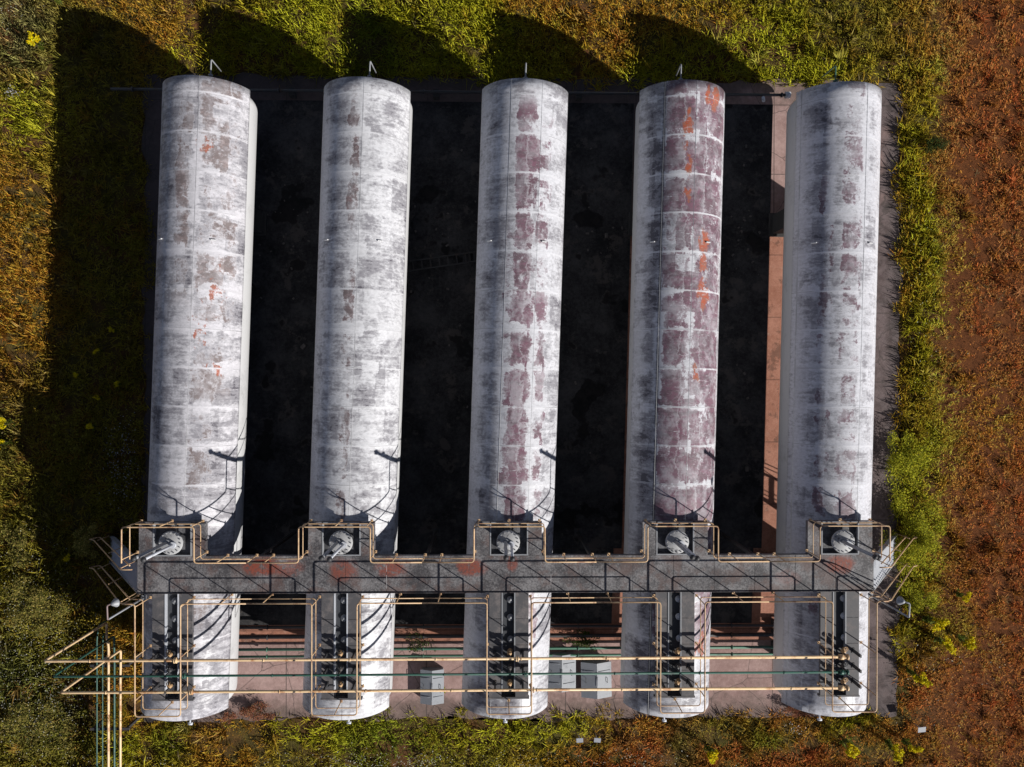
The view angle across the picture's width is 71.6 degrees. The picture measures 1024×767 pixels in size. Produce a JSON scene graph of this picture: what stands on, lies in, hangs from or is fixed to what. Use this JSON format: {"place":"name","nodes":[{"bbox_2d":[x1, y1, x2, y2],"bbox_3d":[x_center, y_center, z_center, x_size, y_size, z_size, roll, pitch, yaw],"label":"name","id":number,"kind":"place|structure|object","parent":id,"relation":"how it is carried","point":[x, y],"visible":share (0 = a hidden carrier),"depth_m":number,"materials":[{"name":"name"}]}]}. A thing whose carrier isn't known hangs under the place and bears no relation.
{"place":"outdoors","nodes":[
{"label":"outdoors","id":0,"kind":"place"},
{"bbox_2d":[239,100,772,624],"bbox_3d":[-0.307,-0.863,30.563,23.170,0.040,22.450,0,90,-1],"label":"pool of dark water","id":1,"kind":"object","parent":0,"point":[435,426],"visible":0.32,"depth_m":30.51,"materials":[{"name":"water"}]},
{"bbox_2d":[407,251,475,271],"bbox_3d":[-3.100,-5.193,30.354,3.200,0.288,0.450,-8,90,-1],"label":"cable tray","id":2,"kind":"object","parent":1,"relation":"on","point":[430,258],"visible":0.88,"depth_m":30.23,"materials":[{"name":"metal"}]},
{"bbox_2d":[253,120,760,550],"bbox_3d":[-0.151,-1.488,30.511,21.833,0.132,19.733,0,90,-1],"label":"rubble","id":3,"kind":"object","parent":1,"relation":"on","point":[303,346],"visible":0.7,"depth_m":30.53,"materials":[{"name":"concrete"}]},
{"bbox_2d":[239,236,783,642],"bbox_3d":[-0.642,2.311,30.595,27.850,0.062,17.600,0,90,-1],"label":"gravel bed","id":4,"kind":"object","parent":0,"point":[762,612],"depth_m":30.77,"materials":[{"name":"black gravel"}]},
{"bbox_2d":[121,518,890,716],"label":"service walkway","id":5,"kind":"structure","parent":4,"relation":"on","point":[187,571],"depth_m":25.93,"materials":[{"name":"metal"}]},
{"bbox_2d":[106,595,146,619],"bbox_3d":[-13.229,7.467,24.547,0.338,2.613,0.857,26,90,-1],"label":"lamp post","id":6,"kind":"object","parent":5,"relation":"attached to","point":[115,602],"visible":1,"depth_m":23.40,"materials":[{"name":"metal"}]},
{"bbox_2d":[868,593,910,617],"bbox_3d":[13.146,7.507,24.972,0.363,2.713,0.877,-29,91,-1],"label":"lamp post","id":7,"kind":"object","parent":5,"relation":"attached to","point":[900,600],"visible":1,"depth_m":23.76,"materials":[{"name":"grey metal"}]},
{"bbox_2d":[239,629,773,639],"bbox_3d":[-0.678,10.772,30.381,28.600,0.433,0.280,0,90,-1],"label":"ground pipe","id":8,"kind":"object","parent":4,"relation":"on","point":[577,635],"visible":0.26,"depth_m":30.25,"materials":[{"name":"metal"}]},
{"bbox_2d":[239,619,773,629],"bbox_3d":[-0.678,10.362,30.390,28.600,0.413,0.280,0,90,-1],"label":"ground pipe","id":9,"kind":"object","parent":4,"relation":"on","point":[423,626],"visible":0.38,"depth_m":30.23,"materials":[{"name":"metal"}]},
{"bbox_2d":[0,0,1023,766],"bbox_3d":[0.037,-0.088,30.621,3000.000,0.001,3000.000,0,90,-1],"label":"ground","id":10,"kind":"structure","parent":0,"point":[972,362],"depth_m":30.70,"materials":[{"name":"green plant"}]},
{"bbox_2d":[0,439,12,448],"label":"goldenrod","id":11,"kind":"object","parent":10,"relation":"on","point":[3,442],"visible":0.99,"depth_m":29.63,"materials":[{"name":"yellow plant"}]},
{"bbox_2d":[0,417,14,428],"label":"goldenrod","id":12,"kind":"object","parent":10,"relation":"on","point":[2,425],"visible":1,"depth_m":29.44,"materials":[{"name":"yellow plant"}]},
{"bbox_2d":[0,520,39,571],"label":"shrub","id":13,"kind":"object","parent":10,"relation":"on","point":[17,543],"visible":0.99,"depth_m":29.83,"materials":[{"name":"green plant"}]},
{"bbox_2d":[26,31,45,51],"bbox_3d":[-19.783,-14.200,29.659,0.384,1.242,0.549,17,90,-1],"label":"goldenrod","id":14,"kind":"object","parent":10,"relation":"on","point":[36,40],"visible":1,"depth_m":29.32,"materials":[{"name":"yellow plant"}]},
{"bbox_2d":[0,572,72,638],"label":"shrub","id":15,"kind":"object","parent":10,"relation":"on","point":[29,610],"visible":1,"depth_m":29.64,"materials":[{"name":"green plant"}]},
{"bbox_2d":[0,695,80,763],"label":"shrub","id":16,"kind":"object","parent":10,"relation":"on","point":[22,712],"visible":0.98,"depth_m":29.84,"materials":[{"name":"green plant"}]},
{"bbox_2d":[63,553,74,560],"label":"goldenrod","id":17,"kind":"object","parent":10,"relation":"on","point":[67,558],"visible":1,"depth_m":29.76,"materials":[{"name":"yellow plant"}]},
{"bbox_2d":[72,522,98,557],"bbox_3d":[-17.789,6.542,29.669,1.080,1.509,1.523,0,90,-1],"label":"shrub","id":18,"kind":"object","parent":10,"relation":"on","point":[79,545],"visible":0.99,"depth_m":29.48,"materials":[{"name":"green plant"}]},
{"bbox_2d":[86,423,97,430],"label":"goldenrod","id":19,"kind":"object","parent":10,"relation":"on","point":[90,425],"visible":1,"depth_m":29.71,"materials":[{"name":"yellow plant"}]},
{"bbox_2d":[92,395,102,400],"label":"goldenrod","id":20,"kind":"object","parent":10,"relation":"on","point":[97,397],"visible":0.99,"depth_m":29.83,"materials":[{"name":"yellow plant"}]},
{"bbox_2d":[92,348,103,353],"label":"goldenrod","id":21,"kind":"object","parent":10,"relation":"on","point":[95,350],"visible":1,"depth_m":29.76,"materials":[{"name":"yellow plant"}]},
{"bbox_2d":[95,620,107,766],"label":"return pipe","id":22,"kind":"object","parent":10,"relation":"on","point":[97,703],"visible":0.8,"depth_m":29.04,"materials":[{"name":"metal"}]},
{"bbox_2d":[101,625,118,766],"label":"return pipe","id":23,"kind":"object","parent":10,"relation":"on","point":[102,712],"visible":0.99,"depth_m":29.04,"materials":[{"name":"metal"}]},
{"bbox_2d":[89,534,136,603],"bbox_3d":[-15.363,7.044,27.478,4.223,5.773,1.226,0,90,-1],"label":"metal stair","id":24,"kind":"object","parent":10,"relation":"on","point":[126,569],"visible":0.88,"depth_m":27.55,"materials":[{"name":"grey metal"}]},
{"bbox_2d":[90,653,141,666],"bbox_3d":[-16.523,11.585,29.838,1.600,1.438,0.100,0,90,-1],"label":"pipe support","id":25,"kind":"object","parent":10,"relation":"on","point":[128,664],"visible":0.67,"depth_m":29.14,"materials":[{"name":"metal"}]},
{"bbox_2d":[90,714,142,730],"bbox_3d":[-16.527,14.185,29.845,1.600,1.438,0.100,0,90,-1],"label":"pipe support","id":26,"kind":"object","parent":10,"relation":"on","point":[132,723],"visible":0.71,"depth_m":29.17,"materials":[{"name":"metal"}]},
{"bbox_2d":[44,622,861,766],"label":"pipeline","id":27,"kind":"object","parent":26,"relation":"on","point":[842,656],"visible":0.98,"depth_m":25.38,"materials":[{"name":"orange paint"}]},
{"bbox_2d":[53,636,861,766],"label":"pipeline","id":28,"kind":"object","parent":26,"relation":"on","point":[676,666],"visible":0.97,"depth_m":25.40,"materials":[{"name":"green paint"}]},
{"bbox_2d":[60,650,861,766],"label":"pipeline","id":29,"kind":"object","parent":26,"relation":"on","point":[676,682],"visible":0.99,"depth_m":25.38,"materials":[{"name":"orange paint"}]},
{"bbox_2d":[101,686,132,732],"bbox_3d":[-16.402,13.618,29.646,1.165,1.647,1.856,0,90,-1],"label":"shrub","id":30,"kind":"object","parent":10,"relation":"on","point":[124,721],"visible":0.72,"depth_m":29.45,"materials":[{"name":"green plant"}]},
{"bbox_2d":[105,654,128,674],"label":"shrub","id":31,"kind":"object","parent":10,"relation":"on","point":[117,668],"visible":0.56,"depth_m":29.38,"materials":[{"name":"green plant"}]},
{"bbox_2d":[113,381,121,386],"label":"goldenrod","id":32,"kind":"object","parent":10,"relation":"on","point":[116,383],"visible":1,"depth_m":29.84,"materials":[{"name":"yellow plant"}]},
{"bbox_2d":[0,4,999,766],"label":"wildflowers","id":33,"kind":"object","parent":10,"relation":"on","point":[98,614],"visible":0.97,"depth_m":29.81,"materials":[{"name":"yellow plant"}]},
{"bbox_2d":[0,0,1023,766],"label":"broad leaved weeds","id":34,"kind":"object","parent":10,"relation":"on","point":[674,2],"visible":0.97,"depth_m":30.32,"materials":[{"name":"green plant"}]},
{"bbox_2d":[141,72,902,722],"bbox_3d":[0.578,0.663,30.713,32.873,0.240,27.918,0,90,-1],"label":"concrete pad","id":35,"kind":"object","parent":10,"relation":"on","point":[881,670],"visible":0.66,"depth_m":30.71,"materials":[{"name":"grey concrete"}]},
{"bbox_2d":[131,59,266,724],"bbox_3d":[-12.045,0.357,26.749,3.320,7.230,25.764,2,90,-1],"label":"storage tank","id":36,"kind":"object","parent":35,"relation":"on","point":[212,220],"visible":0.93,"depth_m":26.15,"materials":[{"name":"white metal"}]},
{"bbox_2d":[221,712,237,723],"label":"weed clump","id":37,"kind":"object","parent":35,"relation":"on","point":[229,716],"visible":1,"depth_m":30.18,"materials":[{"name":"brown plant"}]},
{"bbox_2d":[235,701,274,720],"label":"weed clump","id":38,"kind":"object","parent":35,"relation":"on","point":[250,710],"visible":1,"depth_m":30.10,"materials":[{"name":"brown plant"}]},
{"bbox_2d":[302,61,412,723],"bbox_3d":[-5.936,0.368,26.859,3.320,7.230,25.764,2,90,-1],"label":"storage tank","id":39,"kind":"object","parent":35,"relation":"on","point":[364,225],"visible":0.88,"depth_m":26.22,"materials":[{"name":"white metal"}]},
{"bbox_2d":[405,631,435,654],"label":"weed clump","id":40,"kind":"object","parent":35,"relation":"on","point":[419,645],"visible":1,"depth_m":30.10,"materials":[{"name":"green plant"}]},
{"bbox_2d":[420,667,443,704],"bbox_3d":[-3.401,12.887,30.280,1.000,0.530,1.450,0,90,-1],"label":"equipment cover","id":41,"kind":"object","parent":35,"relation":"on","point":[431,682],"visible":0.74,"depth_m":30.11,"materials":[{"name":"white metal"}]},
{"bbox_2d":[110,87,790,101],"bbox_3d":[-2.485,-12.260,30.204,28.700,0.588,0.483,0,90,-1],"label":"header pipe","id":42,"kind":"object","parent":35,"relation":"on","point":[292,93],"visible":0.59,"depth_m":30.06,"materials":[{"name":"metal"}]},
{"bbox_2d":[238,649,772,658],"bbox_3d":[-0.679,11.572,30.356,28.600,0.488,0.280,0,90,-1],"label":"ground pipe","id":43,"kind":"object","parent":35,"relation":"on","point":[266,656],"visible":0.36,"depth_m":30.13,"materials":[{"name":"metal"}]},
{"bbox_2d":[238,640,773,651],"bbox_3d":[-0.678,11.272,30.350,28.600,0.498,0.280,0,90,-1],"label":"ground pipe","id":44,"kind":"object","parent":35,"relation":"on","point":[423,648],"visible":0.27,"depth_m":30.19,"materials":[{"name":"brown metal"}]},
{"bbox_2d":[461,63,567,722],"bbox_3d":[0.122,0.378,26.968,3.320,7.230,25.764,2,90,-1],"label":"storage tank","id":45,"kind":"object","parent":35,"relation":"on","point":[518,289],"visible":0.88,"depth_m":26.31,"materials":[{"name":"white metal"}]},
{"bbox_2d":[548,652,575,691],"bbox_3d":[2.100,12.317,30.356,1.250,0.572,1.550,0,90,-1],"label":"equipment cover","id":46,"kind":"object","parent":35,"relation":"on","point":[562,681],"visible":0.8,"depth_m":30.19,"materials":[{"name":"white metal"}]},
{"bbox_2d":[562,629,600,651],"bbox_3d":[3.003,10.907,30.379,1.596,0.786,0.796,19,90,-1],"label":"weed clump","id":47,"kind":"object","parent":35,"relation":"on","point":[582,641],"visible":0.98,"depth_m":30.25,"materials":[{"name":"green plant"}]},
{"bbox_2d":[581,660,611,698],"bbox_3d":[3.599,12.639,30.380,1.300,0.581,1.500,-1,90,-1],"label":"equipment cover","id":48,"kind":"object","parent":35,"relation":"on","point":[595,681],"visible":0.88,"depth_m":30.22,"materials":[{"name":"white metal"}]},
{"bbox_2d":[620,64,724,721],"bbox_3d":[6.265,0.389,27.079,3.320,7.230,25.764,2,90,-1],"label":"storage tank","id":49,"kind":"object","parent":35,"relation":"on","point":[674,223],"visible":0.87,"depth_m":26.44,"materials":[{"name":"white metal"}]},
{"bbox_2d":[783,706,813,718],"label":"weed clump","id":50,"kind":"object","parent":35,"relation":"on","point":[798,712],"visible":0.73,"depth_m":30.50,"materials":[{"name":"brown plant"}]},
{"bbox_2d":[768,65,881,720],"bbox_3d":[12.373,0.400,27.189,3.320,7.230,25.764,1,90,-1],"label":"storage tank","id":51,"kind":"object","parent":35,"relation":"on","point":[824,222],"visible":0.9,"depth_m":26.59,"materials":[{"name":"white metal"}]},
{"bbox_2d":[874,533,917,600],"bbox_3d":[15.075,7.097,28.026,4.223,5.773,1.226,0,90,-1],"label":"metal stair","id":52,"kind":"object","parent":35,"relation":"on","point":[884,565],"visible":0.79,"depth_m":27.85,"materials":[{"name":"grey metal"}]},
{"bbox_2d":[879,530,911,577],"bbox_3d":[16.397,7.280,30.433,1.490,1.221,2.100,0,90,-1],"label":"shrub","id":53,"kind":"object","parent":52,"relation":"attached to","point":[897,553],"visible":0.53,"depth_m":30.32,"materials":[{"name":"green plant"}]},
{"bbox_2d":[576,733,582,742],"bbox_3d":[2.863,15.118,30.477,0.286,0.878,0.217,-3,90,-1],"label":"marker plate","id":54,"kind":"object","parent":10,"relation":"on","point":[579,740],"visible":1,"depth_m":30.07,"materials":[{"name":"white metal"}]},
{"bbox_2d":[594,732,600,742],"bbox_3d":[3.613,15.119,30.491,0.286,0.878,0.217,5,90,-1],"label":"marker plate","id":55,"kind":"object","parent":10,"relation":"on","point":[597,740],"visible":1,"depth_m":30.08,"materials":[{"name":"white metal"}]},
{"bbox_2d":[703,744,718,763],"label":"goldenrod","id":56,"kind":"object","parent":10,"relation":"on","point":[712,755],"visible":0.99,"depth_m":29.72,"materials":[{"name":"yellow plant"}]},
{"bbox_2d":[839,734,860,758],"bbox_3d":[14.255,15.340,30.190,0.645,1.610,0.674,-19,90,-1],"label":"goldenrod","id":57,"kind":"object","parent":10,"relation":"on","point":[850,751],"visible":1,"depth_m":29.73,"materials":[{"name":"yellow plant"}]},
{"bbox_2d":[884,739,904,763],"bbox_3d":[16.165,15.541,30.279,0.665,1.488,0.593,-44,91,-1],"label":"goldenrod","id":58,"kind":"object","parent":10,"relation":"on","point":[895,748],"visible":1,"depth_m":29.85,"materials":[{"name":"yellow plant"}]},
{"bbox_2d":[884,429,931,514],"bbox_3d":[16.831,3.770,30.333,2.274,1.418,3.698,0,90,-1],"label":"shrub","id":59,"kind":"object","parent":10,"relation":"on","point":[910,462],"visible":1,"depth_m":30.06,"materials":[{"name":"green plant"}]},
{"bbox_2d":[901,736,923,752],"bbox_3d":[17.005,15.429,30.372,0.584,1.319,0.408,16,90,-1],"label":"goldenrod","id":60,"kind":"object","parent":10,"relation":"on","point":[914,749],"visible":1,"depth_m":30.00,"materials":[{"name":"yellow plant"}]},
{"bbox_2d":[895,578,940,614],"bbox_3d":[17.404,8.961,30.588,1.561,0.957,1.920,-29,91,-1],"label":"shrub","id":61,"kind":"object","parent":10,"relation":"on","point":[915,598],"visible":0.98,"depth_m":30.42,"materials":[{"name":"green plant"}]},
{"bbox_2d":[890,492,946,582],"bbox_3d":[17.479,6.578,30.381,2.482,1.362,3.820,0,90,-1],"label":"shrub","id":62,"kind":"object","parent":10,"relation":"on","point":[936,526],"visible":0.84,"depth_m":30.18,"materials":[{"name":"green plant"}]},
{"bbox_2d":[905,668,932,687],"bbox_3d":[17.189,12.465,30.253,0.624,1.566,0.700,-22,91,-1],"label":"goldenrod","id":63,"kind":"object","parent":10,"relation":"on","point":[923,680],"visible":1,"depth_m":29.78,"materials":[{"name":"yellow plant"}]},
{"bbox_2d":[914,723,925,732],"bbox_3d":[17.511,14.793,30.738,0.338,0.883,0.256,-6,90,-1],"label":"marker plate","id":64,"kind":"object","parent":10,"relation":"on","point":[921,729],"visible":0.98,"depth_m":30.33,"materials":[{"name":"white metal"}]},
{"bbox_2d":[907,519,940,554],"bbox_3d":[17.380,6.442,30.224,1.267,1.665,1.520,0,90,-1],"label":"shrub","id":65,"kind":"object","parent":10,"relation":"on","point":[926,545],"visible":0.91,"depth_m":29.85,"materials":[{"name":"green plant"}]},
{"bbox_2d":[921,614,949,631],"bbox_3d":[17.949,10.105,30.224,0.735,1.645,0.656,0,90,-1],"label":"goldenrod","id":66,"kind":"object","parent":10,"relation":"on","point":[931,620],"visible":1,"depth_m":29.73,"materials":[{"name":"yellow plant"}]},
{"bbox_2d":[925,136,950,153],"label":"shrub","id":67,"kind":"object","parent":10,"relation":"on","point":[936,143],"visible":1,"depth_m":30.47,"materials":[{"name":"green plant"}]},
{"bbox_2d":[929,633,956,655],"bbox_3d":[18.245,10.938,30.204,0.528,1.707,0.755,-30,91,-1],"label":"goldenrod","id":68,"kind":"object","parent":10,"relation":"on","point":[947,643],"visible":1,"depth_m":29.66,"materials":[{"name":"yellow plant"}]},
{"bbox_2d":[953,588,971,602],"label":"goldenrod","id":69,"kind":"object","parent":10,"relation":"on","point":[966,597],"visible":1,"depth_m":30.14,"materials":[{"name":"yellow plant"}]},
{"bbox_2d":[954,634,976,650],"bbox_3d":[19.307,10.969,30.373,0.578,1.380,0.552,3,90,-1],"label":"goldenrod","id":70,"kind":"object","parent":10,"relation":"on","point":[970,641],"visible":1,"depth_m":29.98,"materials":[{"name":"yellow plant"}]}
]}

